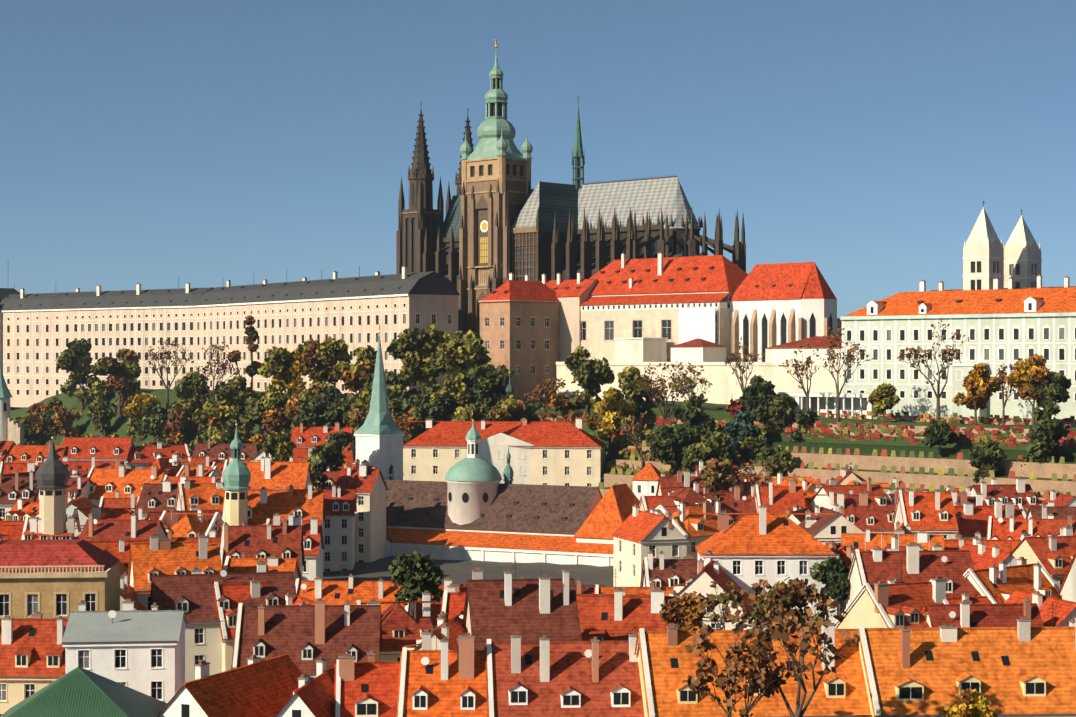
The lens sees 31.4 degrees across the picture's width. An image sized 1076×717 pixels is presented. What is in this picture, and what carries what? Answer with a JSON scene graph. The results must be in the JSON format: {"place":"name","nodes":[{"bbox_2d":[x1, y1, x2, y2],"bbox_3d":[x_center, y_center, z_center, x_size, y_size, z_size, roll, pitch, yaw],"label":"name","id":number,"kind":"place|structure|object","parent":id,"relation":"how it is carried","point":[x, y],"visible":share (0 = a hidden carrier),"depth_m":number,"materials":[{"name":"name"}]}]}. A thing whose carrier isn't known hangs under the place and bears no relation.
{"place":"outdoors","nodes":[
{"label":"outdoors","id":0,"kind":"place"},
{"bbox_2d":[0,0,1075,317],"label":"sky","id":1,"kind":"structure","parent":0,"point":[154,144],"materials":[{"name":"blue"}]},
{"bbox_2d":[10,388,1075,586],"bbox_3d":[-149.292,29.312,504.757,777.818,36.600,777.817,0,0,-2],"label":"terrain","id":2,"kind":"structure","parent":0,"point":[459,571],"depth_m":423.10,"materials":[{"name":"green plant"}]},
{"bbox_2d":[0,359,23,444],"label":"tower","id":3,"kind":"structure","parent":2,"relation":"on","point":[11,429],"depth_m":597.97,"materials":[{"name":"paint"}]},
{"bbox_2d":[0,539,166,716],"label":"buildings","id":4,"kind":"structure","parent":2,"relation":"on","point":[65,579],"depth_m":229.06,"materials":[{"name":"stone"}]},
{"bbox_2d":[0,456,356,571],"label":"house row","id":5,"kind":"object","parent":2,"relation":"on","point":[94,485],"visible":0.23,"depth_m":380.01,"materials":[{"name":"tile"}]},
{"bbox_2d":[0,446,384,479],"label":"house row","id":6,"kind":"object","parent":2,"relation":"on","point":[299,454],"visible":0.06,"depth_m":439.33,"materials":[{"name":"tile"}]},
{"bbox_2d":[2,444,387,561],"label":"house row","id":7,"kind":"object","parent":2,"relation":"on","point":[369,486],"visible":0.21,"depth_m":401.14,"materials":[{"name":"paint"}]},
{"bbox_2d":[0,422,404,468],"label":"house row","id":8,"kind":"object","parent":2,"relation":"on","point":[124,449],"visible":0.08,"depth_m":496.80,"materials":[{"name":"tile"}]},
{"bbox_2d":[0,262,459,407],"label":"palace","id":9,"kind":"structure","parent":2,"relation":"on","point":[39,332],"depth_m":683.52,"materials":[{"name":"beige paint"}]},
{"bbox_2d":[35,372,855,539],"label":"buildings","id":10,"kind":"structure","parent":2,"relation":"on","point":[560,453],"depth_m":449.95,"materials":[{"name":"paint"}]},
{"bbox_2d":[295,574,673,629],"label":"house row","id":11,"kind":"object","parent":2,"relation":"on","point":[351,590],"visible":0.1,"depth_m":264.01,"materials":[{"name":"tile"}]},
{"bbox_2d":[353,324,638,565],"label":"church","id":12,"kind":"structure","parent":2,"relation":"on","point":[471,508],"depth_m":404.66,"materials":[{"name":"paint"}]},
{"bbox_2d":[0,559,1075,715],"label":"house row","id":13,"kind":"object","parent":2,"relation":"on","point":[32,651],"visible":0.29,"depth_m":216.14,"materials":[{"name":"tile"}]},
{"bbox_2d":[0,482,1075,580],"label":"house row","id":14,"kind":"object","parent":2,"relation":"on","point":[937,511],"visible":0.25,"depth_m":330.50,"materials":[{"name":"tile"}]},
{"bbox_2d":[0,503,1075,586],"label":"house row","id":15,"kind":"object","parent":2,"relation":"on","point":[637,534],"visible":0.21,"depth_m":308.67,"materials":[{"name":"tile"}]},
{"bbox_2d":[0,525,1075,628],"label":"house row","id":16,"kind":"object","parent":2,"relation":"on","point":[1053,555],"visible":0.17,"depth_m":271.93,"materials":[{"name":"tile"}]},
{"bbox_2d":[0,468,1075,536],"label":"house row","id":17,"kind":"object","parent":2,"relation":"on","point":[166,495],"visible":0.1,"depth_m":360.72,"materials":[{"name":"tile"}]},
{"bbox_2d":[0,517,1075,576],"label":"house row","id":18,"kind":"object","parent":2,"relation":"on","point":[284,540],"visible":0.12,"depth_m":287.19,"materials":[{"name":"tile"}]},
{"bbox_2d":[14,315,1071,484],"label":"trees","id":19,"kind":"object","parent":2,"relation":"on","point":[459,360],"visible":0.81,"depth_m":508.77,"materials":[{"name":"green plant"}]},
{"bbox_2d":[61,599,1075,716],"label":"house row","id":20,"kind":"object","parent":2,"relation":"on","point":[1023,668],"visible":0.88,"depth_m":183.81,"materials":[{"name":"tile"}]},
{"bbox_2d":[120,542,1075,682],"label":"house row","id":21,"kind":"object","parent":2,"relation":"on","point":[192,596],"visible":0.19,"depth_m":248.51,"materials":[{"name":"tile"}]},
{"bbox_2d":[260,429,997,716],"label":"town trees","id":22,"kind":"object","parent":2,"relation":"on","point":[414,575],"visible":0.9,"depth_m":198.62,"materials":[{"name":"green plant"}]},
{"bbox_2d":[213,559,1075,671],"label":"house row","id":23,"kind":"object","parent":2,"relation":"on","point":[897,603],"visible":0.21,"depth_m":230.91,"materials":[{"name":"tile"}]},
{"bbox_2d":[478,252,842,403],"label":"palace","id":24,"kind":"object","parent":2,"relation":"on","point":[624,312],"visible":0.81,"depth_m":527.19,"materials":[{"name":"paint"}]},
{"bbox_2d":[682,462,861,484],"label":"house row","id":25,"kind":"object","parent":2,"relation":"on","point":[846,476],"visible":0.02,"depth_m":404.30,"materials":[{"name":"tile"}]},
{"bbox_2d":[484,408,1075,510],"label":"garden terraces","id":26,"kind":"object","parent":2,"relation":"on","point":[927,469],"visible":0.21,"depth_m":409.37,"materials":[{"name":"stone"}]},
{"bbox_2d":[695,499,898,628],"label":"house","id":27,"kind":"structure","parent":2,"relation":"on","point":[747,550],"depth_m":259.76,"materials":[{"name":"tile"}]},
{"bbox_2d":[656,459,958,495],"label":"house row","id":28,"kind":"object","parent":2,"relation":"on","point":[680,480],"visible":0.06,"depth_m":397.76,"materials":[{"name":"tile"}]},
{"bbox_2d":[638,470,1060,512],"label":"house row","id":29,"kind":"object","parent":2,"relation":"on","point":[781,499],"visible":0.02,"depth_m":362.71,"materials":[{"name":"tile"}]},
{"bbox_2d":[775,200,1075,419],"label":"palace","id":30,"kind":"structure","parent":2,"relation":"on","point":[1002,306],"depth_m":448.72,"materials":[{"name":"paint"}]},
{"bbox_2d":[396,39,745,335],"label":"cathedral","id":31,"kind":"structure","parent":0,"point":[493,229],"depth_m":593.44,"materials":[{"name":"stone"}]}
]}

